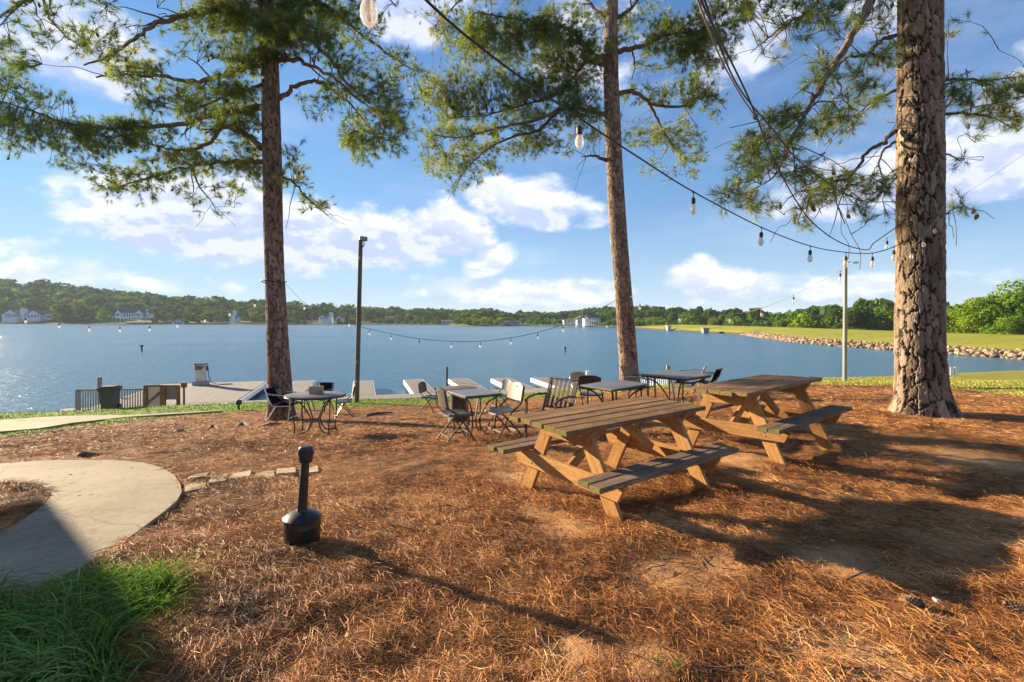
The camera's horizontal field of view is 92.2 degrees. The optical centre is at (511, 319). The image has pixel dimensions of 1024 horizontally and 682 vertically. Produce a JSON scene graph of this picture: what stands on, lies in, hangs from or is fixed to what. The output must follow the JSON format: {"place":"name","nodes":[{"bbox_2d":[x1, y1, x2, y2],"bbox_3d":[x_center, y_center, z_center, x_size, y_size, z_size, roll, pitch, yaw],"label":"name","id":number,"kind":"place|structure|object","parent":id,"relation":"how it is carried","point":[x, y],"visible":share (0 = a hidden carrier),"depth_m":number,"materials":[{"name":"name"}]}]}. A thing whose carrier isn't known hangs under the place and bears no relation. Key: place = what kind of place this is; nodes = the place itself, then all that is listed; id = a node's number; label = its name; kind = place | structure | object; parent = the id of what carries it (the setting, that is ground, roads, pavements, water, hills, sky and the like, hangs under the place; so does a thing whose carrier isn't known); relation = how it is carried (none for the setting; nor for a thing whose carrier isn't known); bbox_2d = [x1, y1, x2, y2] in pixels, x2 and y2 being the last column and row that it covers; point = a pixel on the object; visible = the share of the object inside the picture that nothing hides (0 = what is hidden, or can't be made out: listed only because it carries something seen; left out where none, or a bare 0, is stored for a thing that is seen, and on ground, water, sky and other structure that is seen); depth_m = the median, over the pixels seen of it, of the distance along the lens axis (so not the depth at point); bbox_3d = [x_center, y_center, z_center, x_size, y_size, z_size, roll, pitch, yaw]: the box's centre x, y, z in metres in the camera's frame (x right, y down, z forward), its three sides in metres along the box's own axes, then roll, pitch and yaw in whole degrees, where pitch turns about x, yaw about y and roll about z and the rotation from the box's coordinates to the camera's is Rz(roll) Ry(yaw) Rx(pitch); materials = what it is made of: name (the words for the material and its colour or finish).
{"place":"outdoors","nodes":[
{"label":"outdoors","id":0,"kind":"place"},
{"bbox_2d":[0,310,616,327],"bbox_3d":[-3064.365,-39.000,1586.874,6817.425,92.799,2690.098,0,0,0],"label":"shore hills","id":1,"kind":"structure","parent":0,"point":[172,318],"depth_m":478.28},
{"bbox_2d":[0,297,15,309],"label":"broadleaf tree","id":2,"kind":"object","parent":1,"relation":"on","point":[7,304],"visible":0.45,"depth_m":611.57,"materials":[{"name":"green plant"}]},
{"bbox_2d":[9,299,31,308],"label":"broadleaf tree","id":3,"kind":"object","parent":1,"relation":"on","point":[13,305],"visible":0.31,"depth_m":599.82,"materials":[{"name":"green plant"}]},
{"bbox_2d":[1,308,54,322],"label":"lake house","id":4,"kind":"structure","parent":1,"relation":"on","point":[9,317],"depth_m":529.18,"materials":[{"name":"white"}]},
{"bbox_2d":[18,296,43,309],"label":"broadleaf tree","id":5,"kind":"object","parent":1,"relation":"on","point":[28,302],"visible":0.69,"depth_m":580.46,"materials":[{"name":"green plant"}]},
{"bbox_2d":[39,296,58,309],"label":"broadleaf tree","id":6,"kind":"object","parent":1,"relation":"on","point":[43,304],"visible":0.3,"depth_m":584.67,"materials":[{"name":"green plant"}]},
{"bbox_2d":[45,300,64,319],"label":"broadleaf tree","id":7,"kind":"object","parent":1,"relation":"on","point":[50,302],"visible":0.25,"depth_m":542.47,"materials":[{"name":"green plant"}]},
{"bbox_2d":[50,303,73,319],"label":"broadleaf tree","id":8,"kind":"object","parent":1,"relation":"on","point":[58,308],"visible":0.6,"depth_m":525.60,"materials":[{"name":"green plant"}]},
{"bbox_2d":[70,304,90,320],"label":"broadleaf tree","id":9,"kind":"object","parent":1,"relation":"on","point":[79,307],"visible":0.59,"depth_m":519.02,"materials":[{"name":"green plant"}]},
{"bbox_2d":[82,305,101,320],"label":"broadleaf tree","id":10,"kind":"object","parent":1,"relation":"on","point":[95,308],"visible":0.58,"depth_m":518.63,"materials":[{"name":"green plant"}]},
{"bbox_2d":[95,310,109,320],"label":"broadleaf tree","id":11,"kind":"object","parent":1,"relation":"on","point":[100,314],"visible":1,"depth_m":483.46,"materials":[{"name":"green plant"}]},
{"bbox_2d":[114,307,153,322],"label":"lake house","id":12,"kind":"structure","parent":1,"relation":"on","point":[132,312],"depth_m":488.90,"materials":[{"name":"white"}]},
{"bbox_2d":[156,309,171,320],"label":"broadleaf tree","id":13,"kind":"object","parent":1,"relation":"on","point":[162,312],"visible":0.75,"depth_m":505.06,"materials":[{"name":"green plant"}]},
{"bbox_2d":[168,303,183,316],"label":"broadleaf tree","id":14,"kind":"object","parent":1,"relation":"on","point":[176,307],"visible":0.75,"depth_m":544.75,"materials":[{"name":"green plant"}]},
{"bbox_2d":[217,310,231,321],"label":"broadleaf tree","id":15,"kind":"object","parent":1,"relation":"on","point":[225,316],"visible":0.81,"depth_m":483.82,"materials":[{"name":"green plant"}]},
{"bbox_2d":[229,310,240,322],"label":"lake house","id":16,"kind":"structure","parent":1,"relation":"on","point":[234,317],"depth_m":454.80,"materials":[{"name":"white"}]},
{"bbox_2d":[318,311,333,322],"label":"lake house","id":17,"kind":"structure","parent":1,"relation":"on","point":[325,318],"depth_m":444.90,"materials":[{"name":"white"}]},
{"bbox_2d":[0,278,967,328],"bbox_3d":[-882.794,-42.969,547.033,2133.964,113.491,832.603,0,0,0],"label":"wood","id":18,"kind":"object","parent":1,"relation":"on","point":[11,289],"visible":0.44,"depth_m":538.88,"materials":[{"name":"green plant"}]},
{"bbox_2d":[503,320,520,325],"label":"lake house","id":19,"kind":"structure","parent":1,"relation":"on","point":[513,322],"depth_m":334.37,"materials":[{"name":"beige"}]},
{"bbox_2d":[581,312,599,326],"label":"lake house","id":20,"kind":"structure","parent":1,"relation":"on","point":[591,319],"depth_m":305.57,"materials":[{"name":"white"}]},
{"bbox_2d":[0,371,1023,681],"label":"ground","id":21,"kind":"structure","parent":0,"point":[562,523],"depth_m":4.62,"materials":[{"name":"brown soil"}]},
{"bbox_2d":[0,460,181,598],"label":"concrete path","id":22,"kind":"structure","parent":21,"relation":"on","point":[110,489],"depth_m":3.92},
{"bbox_2d":[96,385,122,408],"bbox_3d":[-14.043,2.756,17.216,0.528,0.889,0.600,0,0,-14],"label":"trash bin","id":23,"kind":"object","parent":21,"relation":"on","point":[109,396],"visible":0.88,"depth_m":17.02,"materials":[{"name":"green plastic"}]},
{"bbox_2d":[0,410,220,432],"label":"lakeside footpath","id":24,"kind":"structure","parent":21,"relation":"on","point":[10,425],"depth_m":13.24,"materials":[{"name":"concrete"}]},
{"bbox_2d":[0,540,223,681],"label":"liriope clump","id":25,"kind":"object","parent":21,"relation":"on","point":[58,635],"visible":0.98,"depth_m":2.33,"materials":[{"name":"plant"}]},
{"bbox_2d":[96,594,219,681],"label":"grass tuft","id":26,"kind":"object","parent":21,"relation":"on","point":[146,654],"visible":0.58,"depth_m":2.20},
{"bbox_2d":[182,479,206,493],"bbox_3d":[-3.111,1.670,4.842,0.194,0.144,0.582,0,0,-31],"label":"flagstone","id":27,"kind":"object","parent":21,"relation":"on","point":[190,490],"visible":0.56,"depth_m":4.74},
{"bbox_2d":[188,472,209,480],"bbox_3d":[-3.280,1.674,5.166,0.172,0.120,0.280,0,0,-23],"label":"flagstone","id":28,"kind":"object","parent":21,"relation":"on","point":[197,476],"visible":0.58,"depth_m":5.10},
{"bbox_2d":[0,0,431,420],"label":"pine tree","id":29,"kind":"object","parent":21,"relation":"on","point":[283,24],"visible":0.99,"depth_m":12.34,"materials":[{"name":"green plant"}]},
{"bbox_2d":[5,292,260,331],"bbox_3d":[-10.096,-0.281,12.364,7.383,1.196,0.227,0,0,-4],"label":"string light","id":30,"kind":"object","parent":29,"relation":"hanging from","point":[149,326],"visible":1,"depth_m":12.39,"materials":[{"name":"black"}]},
{"bbox_2d":[207,474,227,486],"bbox_3d":[-3.038,1.682,5.100,0.169,0.132,0.437,0,0,-27],"label":"flagstone","id":31,"kind":"object","parent":21,"relation":"on","point":[213,480],"visible":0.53,"depth_m":5.02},
{"bbox_2d":[229,470,251,480],"bbox_3d":[-2.894,1.693,5.257,0.199,0.131,0.398,0,0,-24],"label":"flagstone","id":32,"kind":"object","parent":21,"relation":"on","point":[241,474],"visible":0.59,"depth_m":5.23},
{"bbox_2d":[254,470,274,479],"bbox_3d":[-2.664,1.704,5.301,0.210,0.129,0.382,0,0,-27],"label":"flagstone","id":33,"kind":"object","parent":21,"relation":"on","point":[269,473],"visible":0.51,"depth_m":5.29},
{"bbox_2d":[264,386,301,420],"bbox_3d":[-5.611,2.066,12.117,0.689,0.822,0.609,0,0,6],"label":"sling armchair","id":34,"kind":"object","parent":21,"relation":"on","point":[272,396],"visible":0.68,"depth_m":12.00,"materials":[{"name":"black"}]},
{"bbox_2d":[276,467,296,475],"bbox_3d":[-2.497,1.716,5.460,0.204,0.124,0.336,0,0,-25],"label":"flagstone","id":35,"kind":"object","parent":21,"relation":"on","point":[283,470],"visible":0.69,"depth_m":5.39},
{"bbox_2d":[282,445,320,548],"bbox_3d":[-1.453,1.218,3.412,0.250,0.682,0.250,0,0,-17],"label":"ash receptacle","id":36,"kind":"object","parent":21,"relation":"on","point":[301,523],"visible":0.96,"depth_m":3.37,"materials":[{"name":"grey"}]},
{"bbox_2d":[284,391,345,434],"bbox_3d":[-3.516,1.690,8.819,1.054,0.713,0.804,0,0,-6],"label":"patio table","id":37,"kind":"object","parent":21,"relation":"on","point":[306,396],"visible":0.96,"depth_m":8.70,"materials":[{"name":"grey metal"}]},
{"bbox_2d":[309,383,323,393],"bbox_3d":[-3.527,1.242,8.890,0.208,0.200,0.148,0,0,0],"label":"condiment caddy","id":38,"kind":"object","parent":37,"relation":"on","point":[316,389],"visible":1,"depth_m":8.82,"materials":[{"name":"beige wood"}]},
{"bbox_2d":[304,382,333,413],"bbox_3d":[-5.541,2.260,14.201,0.609,0.822,0.689,0,0,6],"label":"sling armchair","id":39,"kind":"object","parent":21,"relation":"on","point":[328,386],"visible":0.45,"depth_m":14.45,"materials":[{"name":"black"}]},
{"bbox_2d":[335,384,355,417],"bbox_3d":[-4.314,2.117,12.752,0.540,0.847,0.482,0,0,-18],"label":"folding chair","id":40,"kind":"object","parent":21,"relation":"on","point":[343,401],"visible":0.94,"depth_m":12.61,"materials":[{"name":"beige plastic"}]},
{"bbox_2d":[354,236,367,402],"bbox_3d":[-5.227,0.142,17.000,0.465,6.026,0.234,0,0,0],"label":"light pole","id":41,"kind":"object","parent":21,"relation":"on","point":[358,318],"visible":0.91,"depth_m":16.97,"materials":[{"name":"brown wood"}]},
{"bbox_2d":[418,382,440,412],"bbox_3d":[-2.352,2.204,14.012,0.540,0.847,0.482,0,0,14],"label":"folding chair","id":42,"kind":"object","parent":21,"relation":"on","point":[422,387],"visible":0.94,"depth_m":14.05,"materials":[{"name":"black plastic"}]},
{"bbox_2d":[435,386,474,442],"bbox_3d":[-0.862,1.419,7.425,0.540,0.847,0.482,0,0,-25],"label":"folding chair","id":43,"kind":"object","parent":21,"relation":"on","point":[441,397],"visible":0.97,"depth_m":7.29,"materials":[{"name":"brown plastic"}]},
{"bbox_2d":[441,385,476,421],"bbox_3d":[-1.244,1.952,11.400,0.880,0.745,0.880,0,0,0],"label":"spool table","id":44,"kind":"object","parent":21,"relation":"on","point":[458,404],"visible":0.49,"depth_m":11.27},
{"bbox_2d":[447,388,501,436],"bbox_3d":[-0.615,1.541,8.024,0.660,0.727,0.700,0,0,-32],"label":"patio table","id":45,"kind":"object","parent":21,"relation":"on","point":[478,393],"visible":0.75,"depth_m":7.96,"materials":[{"name":"grey metal"}]},
{"bbox_2d":[490,379,511,406],"bbox_3d":[-0.300,2.103,13.671,0.540,0.847,0.482,0,0,-37],"label":"folding chair","id":46,"kind":"object","parent":21,"relation":"on","point":[505,383],"visible":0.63,"depth_m":13.81,"materials":[{"name":"beige plastic"}]},
{"bbox_2d":[483,382,524,438],"bbox_3d":[-0.121,1.434,7.796,0.540,0.847,0.482,0,0,-30],"label":"folding chair","id":47,"kind":"object","parent":21,"relation":"on","point":[515,392],"visible":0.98,"depth_m":7.83,"materials":[{"name":"beige plastic"}]},
{"bbox_2d":[0,406,1023,681],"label":"pine straw","id":48,"kind":"object","parent":21,"relation":"on","point":[476,658],"visible":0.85,"depth_m":2.81,"materials":[{"name":"plant"}]},
{"bbox_2d":[901,594,924,609],"bbox_3d":[2.072,1.464,2.546,0.099,0.082,0.082,10,20,15],"label":"fallen cone","id":49,"kind":"object","parent":48,"relation":"on","point":[915,601],"visible":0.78,"depth_m":2.53,"materials":[{"name":"brown wood"}]},
{"bbox_2d":[1003,598,1023,615],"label":"fallen cone","id":50,"kind":"object","parent":48,"relation":"on","point":[1013,605],"visible":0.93,"depth_m":2.48,"materials":[{"name":"plant"}]},
{"bbox_2d":[0,406,1023,681],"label":"fallen twigs","id":51,"kind":"object","parent":21,"relation":"on","point":[594,578],"visible":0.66,"depth_m":2.58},
{"bbox_2d":[0,376,1023,434],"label":"lawn grass","id":52,"kind":"structure","parent":21,"relation":"on","point":[880,381],"depth_m":15.73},
{"bbox_2d":[0,381,1023,455],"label":"distant pine straw","id":53,"kind":"object","parent":21,"relation":"on","point":[217,431],"visible":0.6,"depth_m":8.58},
{"bbox_2d":[15,413,1023,681],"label":"leaf scraps","id":54,"kind":"object","parent":21,"relation":"on","point":[327,649],"visible":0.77,"depth_m":2.76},
{"bbox_2d":[524,377,578,437],"bbox_3d":[0.611,1.334,7.435,0.567,0.853,0.691,0,0,38],"label":"slatted armchair","id":55,"kind":"object","parent":21,"relation":"on","point":[572,397],"visible":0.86,"depth_m":7.57,"materials":[{"name":"brown metal"}]},
{"bbox_2d":[403,0,757,391],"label":"pine tree","id":56,"kind":"object","parent":21,"relation":"on","point":[687,43],"visible":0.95,"depth_m":16.43,"materials":[{"name":"green plant"}]},
{"bbox_2d":[358,300,615,347],"bbox_3d":[-0.812,0.109,15.027,8.669,1.535,3.371,0,0,0],"label":"string light","id":57,"kind":"object","parent":56,"relation":"hanging from","point":[490,340],"visible":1,"depth_m":14.90,"materials":[{"name":"black"}]},
{"bbox_2d":[570,372,590,400],"bbox_3d":[1.988,1.970,14.372,0.482,0.847,0.540,0,0,-14],"label":"folding chair","id":58,"kind":"object","parent":21,"relation":"on","point":[574,375],"visible":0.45,"depth_m":14.56,"materials":[{"name":"beige plastic"}]},
{"bbox_2d":[578,375,603,404],"bbox_3d":[1.680,1.570,10.381,0.482,0.847,0.540,0,0,20],"label":"folding chair","id":59,"kind":"object","parent":21,"relation":"on","point":[585,379],"visible":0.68,"depth_m":10.20,"materials":[{"name":"black plastic"}]},
{"bbox_2d":[487,396,738,521],"bbox_3d":[0.928,1.232,4.514,1.850,0.808,1.387,0,0,-37],"label":"picnic table","id":60,"kind":"object","parent":21,"relation":"on","point":[586,427],"visible":0.95,"depth_m":4.33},
{"bbox_2d":[580,379,648,430],"bbox_3d":[1.495,1.300,7.196,0.780,0.740,0.620,0,0,-36],"label":"patio table","id":61,"kind":"object","parent":21,"relation":"on","point":[612,386],"visible":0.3,"depth_m":7.14,"materials":[{"name":"metal"}]},
{"bbox_2d":[620,365,655,397],"bbox_3d":[2.994,1.525,11.691,0.691,0.853,0.567,0,0,35],"label":"slatted armchair","id":62,"kind":"object","parent":21,"relation":"on","point":[627,372],"visible":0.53,"depth_m":11.71,"materials":[{"name":"brown metal"}]},
{"bbox_2d":[640,371,711,402],"bbox_3d":[2.646,1.253,7.959,0.800,0.738,0.800,0,0,-40],"label":"patio table","id":63,"kind":"object","parent":21,"relation":"on","point":[676,376],"visible":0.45,"depth_m":7.91,"materials":[{"name":"grey metal"}]},
{"bbox_2d":[647,653,707,679],"bbox_3d":[0.690,1.455,2.084,0.210,0.029,0.176,0,0,0],"label":"weed","id":64,"kind":"object","parent":21,"relation":"on","point":[672,656],"visible":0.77,"depth_m":2.09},
{"bbox_2d":[672,363,706,400],"bbox_3d":[3.956,1.391,10.941,0.689,0.822,0.609,0,0,25],"label":"sling armchair","id":65,"kind":"object","parent":21,"relation":"on","point":[689,383],"visible":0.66,"depth_m":10.93,"materials":[{"name":"black"}]},
{"bbox_2d":[692,368,722,394],"bbox_3d":[4.758,1.506,12.000,0.586,0.657,0.518,0,0,41],"label":"sling armchair","id":66,"kind":"object","parent":21,"relation":"on","point":[716,375],"visible":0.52,"depth_m":11.90,"materials":[{"name":"black"}]},
{"bbox_2d":[683,374,851,465],"bbox_3d":[2.905,1.161,5.870,1.852,0.879,1.387,0,0,-37],"label":"picnic table","id":67,"kind":"object","parent":21,"relation":"on","point":[741,397],"visible":0.91,"depth_m":5.62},
{"bbox_2d":[842,257,858,380],"bbox_3d":[18.067,0.116,26.301,0.824,6.928,0.213,0,0,0],"label":"light pole","id":68,"kind":"object","parent":21,"relation":"on","point":[844,374],"visible":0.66,"depth_m":26.23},
{"bbox_2d":[703,0,1023,418],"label":"pine tree","id":69,"kind":"object","parent":21,"relation":"on","point":[921,384],"visible":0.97,"depth_m":7.73,"materials":[{"name":"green plant"}]},
{"bbox_2d":[424,0,911,267],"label":"string light","id":70,"kind":"object","parent":69,"relation":"hanging from","point":[579,126],"visible":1,"depth_m":3.63,"materials":[{"name":"black"}]},
{"bbox_2d":[360,0,377,27],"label":"string light","id":71,"kind":"object","parent":70,"relation":"attached to","point":[371,24],"visible":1,"depth_m":1.70,"materials":[{"name":"white"}]},
{"bbox_2d":[617,9,871,150],"bbox_3d":[4.157,-5.114,12.062,0.813,1.151,9.363,0,0,-13],"label":"guy wire","id":72,"kind":"object","parent":69,"relation":"attached to","point":[738,94],"visible":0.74,"depth_m":10.10,"materials":[{"name":"grey"}]},
{"bbox_2d":[634,232,894,322],"bbox_3d":[5.081,-0.705,12.296,2.183,1.576,8.836,0,0,-28],"label":"string light","id":73,"kind":"object","parent":69,"relation":"hanging from","point":[791,295],"visible":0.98,"depth_m":11.59,"materials":[{"name":"black plastic"}]},
{"bbox_2d":[697,0,895,171],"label":"overhead cable","id":74,"kind":"object","parent":69,"relation":"attached to","point":[708,28],"visible":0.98,"depth_m":4.35,"materials":[{"name":"black plastic"}]},
{"bbox_2d":[704,0,895,201],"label":"overhead cable","id":75,"kind":"object","parent":69,"relation":"attached to","point":[722,52],"visible":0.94,"depth_m":4.55,"materials":[{"name":"black plastic"}]},
{"bbox_2d":[700,0,912,249],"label":"overhead cable","id":76,"kind":"object","parent":69,"relation":"attached to","point":[719,38],"visible":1,"depth_m":4.43,"materials":[{"name":"black plastic"}]},
{"bbox_2d":[901,205,944,258],"bbox_3d":[6.168,-1.305,7.250,0.954,0.865,0.218,0,0,-18],"label":"string light","id":77,"kind":"object","parent":69,"relation":"hanging from","point":[923,240],"visible":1,"depth_m":7.12,"materials":[{"name":"grey metal"}]},
{"bbox_2d":[0,321,1023,412],"bbox_3d":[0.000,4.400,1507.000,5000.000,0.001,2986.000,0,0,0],"label":"water","id":78,"kind":"structure","parent":0,"point":[48,367],"depth_m":58.70,"materials":[{"name":"blue liquid"}]},
{"bbox_2d":[92,381,266,407],"bbox_3d":[-17.127,4.124,26.658,5.897,0.453,8.216,0,0,-17],"label":"fuel dock","id":79,"kind":"object","parent":78,"relation":"on","point":[233,391],"visible":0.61,"depth_m":26.36,"materials":[{"name":"grey"}]},
{"bbox_2d":[192,363,231,385],"bbox_3d":[-17.864,3.257,29.505,2.140,1.285,0.600,0,0,-9],"label":"fuel pump","id":80,"kind":"object","parent":79,"relation":"on","point":[200,369],"visible":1,"depth_m":29.22,"materials":[{"name":"beige paint"}]},
{"bbox_2d":[292,380,314,391],"bbox_3d":[-12.144,4.124,27.884,1.249,0.453,7.616,0,0,-17],"label":"finger dock","id":81,"kind":"object","parent":78,"relation":"on","point":[300,386],"visible":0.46,"depth_m":29.14,"materials":[{"name":"grey"}]},
{"bbox_2d":[59,383,663,410],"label":"dock walkway","id":82,"kind":"structure","parent":78,"relation":"on","point":[418,395],"depth_m":24.99,"materials":[{"name":"concrete"}]},
{"bbox_2d":[75,388,142,410],"bbox_3d":[-16.510,3.570,20.299,3.065,1.499,0.102,0,0,4],"label":"picket railing","id":83,"kind":"object","parent":82,"relation":"on","point":[77,399],"visible":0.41,"depth_m":20.30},
{"bbox_2d":[143,385,179,406],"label":"dock gate","id":84,"kind":"structure","parent":82,"relation":"on","point":[156,395],"depth_m":19.92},
{"bbox_2d":[352,380,375,395],"bbox_3d":[-8.582,4.124,28.461,1.199,0.453,6.617,0,0,-17],"label":"finger dock","id":85,"kind":"object","parent":78,"relation":"on","point":[367,387],"visible":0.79,"depth_m":27.87,"materials":[{"name":"grey"}]},
{"bbox_2d":[403,379,435,393],"bbox_3d":[-5.539,4.123,29.192,1.249,0.453,6.217,0,0,-17],"label":"finger dock","id":86,"kind":"object","parent":78,"relation":"on","point":[411,386],"visible":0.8,"depth_m":28.96,"materials":[{"name":"grey"}]},
{"bbox_2d":[448,378,485,388],"bbox_3d":[-2.734,4.123,29.849,1.299,0.453,5.817,0,0,-17],"label":"finger dock","id":87,"kind":"object","parent":78,"relation":"on","point":[462,381],"visible":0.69,"depth_m":30.53,"materials":[{"name":"grey"}]},
{"bbox_2d":[491,378,533,389],"bbox_3d":[-0.020,4.123,30.373,1.299,0.453,5.218,0,0,-17],"label":"finger dock","id":88,"kind":"object","parent":78,"relation":"on","point":[496,382],"visible":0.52,"depth_m":31.40,"materials":[{"name":"grey"}]},
{"bbox_2d":[530,377,572,387],"bbox_3d":[2.522,4.124,30.949,1.199,0.453,4.818,0,0,-17],"label":"finger dock","id":89,"kind":"object","parent":78,"relation":"on","point":[542,382],"visible":0.59,"depth_m":31.52,"materials":[{"name":"grey"}]},
{"bbox_2d":[0,0,1023,313],"label":"sky","id":90,"kind":"structure","parent":0,"point":[525,239],"materials":[{"name":"blue"}]},
{"bbox_2d":[635,325,1023,357],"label":"dam embankment","id":91,"kind":"structure","parent":0,"point":[999,342],"depth_m":92.65,"materials":[{"name":"green plant"}]},
{"bbox_2d":[668,312,678,324],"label":"pine tree","id":92,"kind":"object","parent":91,"relation":"on","point":[672,317],"visible":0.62,"depth_m":257.54,"materials":[{"name":"green plant"}]},
{"bbox_2d":[678,312,708,324],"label":"broadleaf tree","id":93,"kind":"object","parent":91,"relation":"on","point":[699,320],"visible":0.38,"depth_m":234.40,"materials":[{"name":"green plant"}]},
{"bbox_2d":[725,315,755,325],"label":"broadleaf tree","id":94,"kind":"object","parent":91,"relation":"on","point":[737,322],"visible":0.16,"depth_m":189.38,"materials":[{"name":"green plant"}]},
{"bbox_2d":[771,315,799,326],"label":"broadleaf tree","id":95,"kind":"object","parent":91,"relation":"on","point":[781,322],"visible":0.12,"depth_m":155.58,"materials":[{"name":"green plant"}]},
{"bbox_2d":[786,311,831,328],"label":"broadleaf tree","id":96,"kind":"object","parent":91,"relation":"on","point":[806,321],"visible":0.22,"depth_m":140.98,"materials":[{"name":"green plant"}]},
{"bbox_2d":[824,307,842,328],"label":"broadleaf tree","id":97,"kind":"object","parent":91,"relation":"on","point":[835,316],"visible":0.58,"depth_m":128.85,"materials":[{"name":"green plant"}]},
{"bbox_2d":[838,307,873,329],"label":"tree","id":98,"kind":"object","parent":91,"relation":"on","point":[857,317],"visible":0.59,"depth_m":121.01,"materials":[{"name":"green plant"}]},
{"bbox_2d":[856,307,893,330],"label":"broadleaf tree","id":99,"kind":"object","parent":91,"relation":"on","point":[881,321],"visible":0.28,"depth_m":121.71,"materials":[{"name":"green plant"}]},
{"bbox_2d":[740,331,1023,359],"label":"riprap bank","id":100,"kind":"structure","parent":91,"relation":"on","point":[1008,353],"depth_m":75.65,"materials":[{"name":"stone"}]},
{"bbox_2d":[947,303,965,328],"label":"broadleaf tree","id":101,"kind":"object","parent":91,"relation":"on","point":[949,307],"visible":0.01,"depth_m":106.83,"materials":[{"name":"green plant"}]},
{"bbox_2d":[946,307,992,332],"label":"bright leafy tree","id":102,"kind":"object","parent":91,"relation":"on","point":[951,327],"visible":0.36,"depth_m":82.81,"materials":[{"name":"green plant"}]},
{"bbox_2d":[959,278,1023,334],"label":"bright leafy tree","id":103,"kind":"object","parent":91,"relation":"on","point":[1010,297],"visible":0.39,"depth_m":80.23,"materials":[{"name":"green plant"}]},
{"bbox_2d":[961,296,1022,332],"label":"bright leafy tree","id":104,"kind":"object","parent":91,"relation":"on","point":[982,302],"visible":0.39,"depth_m":80.87,"materials":[{"name":"green plant"}]},
{"bbox_2d":[977,315,1023,334],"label":"bright leafy tree","id":105,"kind":"object","parent":91,"relation":"on","point":[1012,321],"visible":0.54,"depth_m":76.77,"materials":[{"name":"green plant"}]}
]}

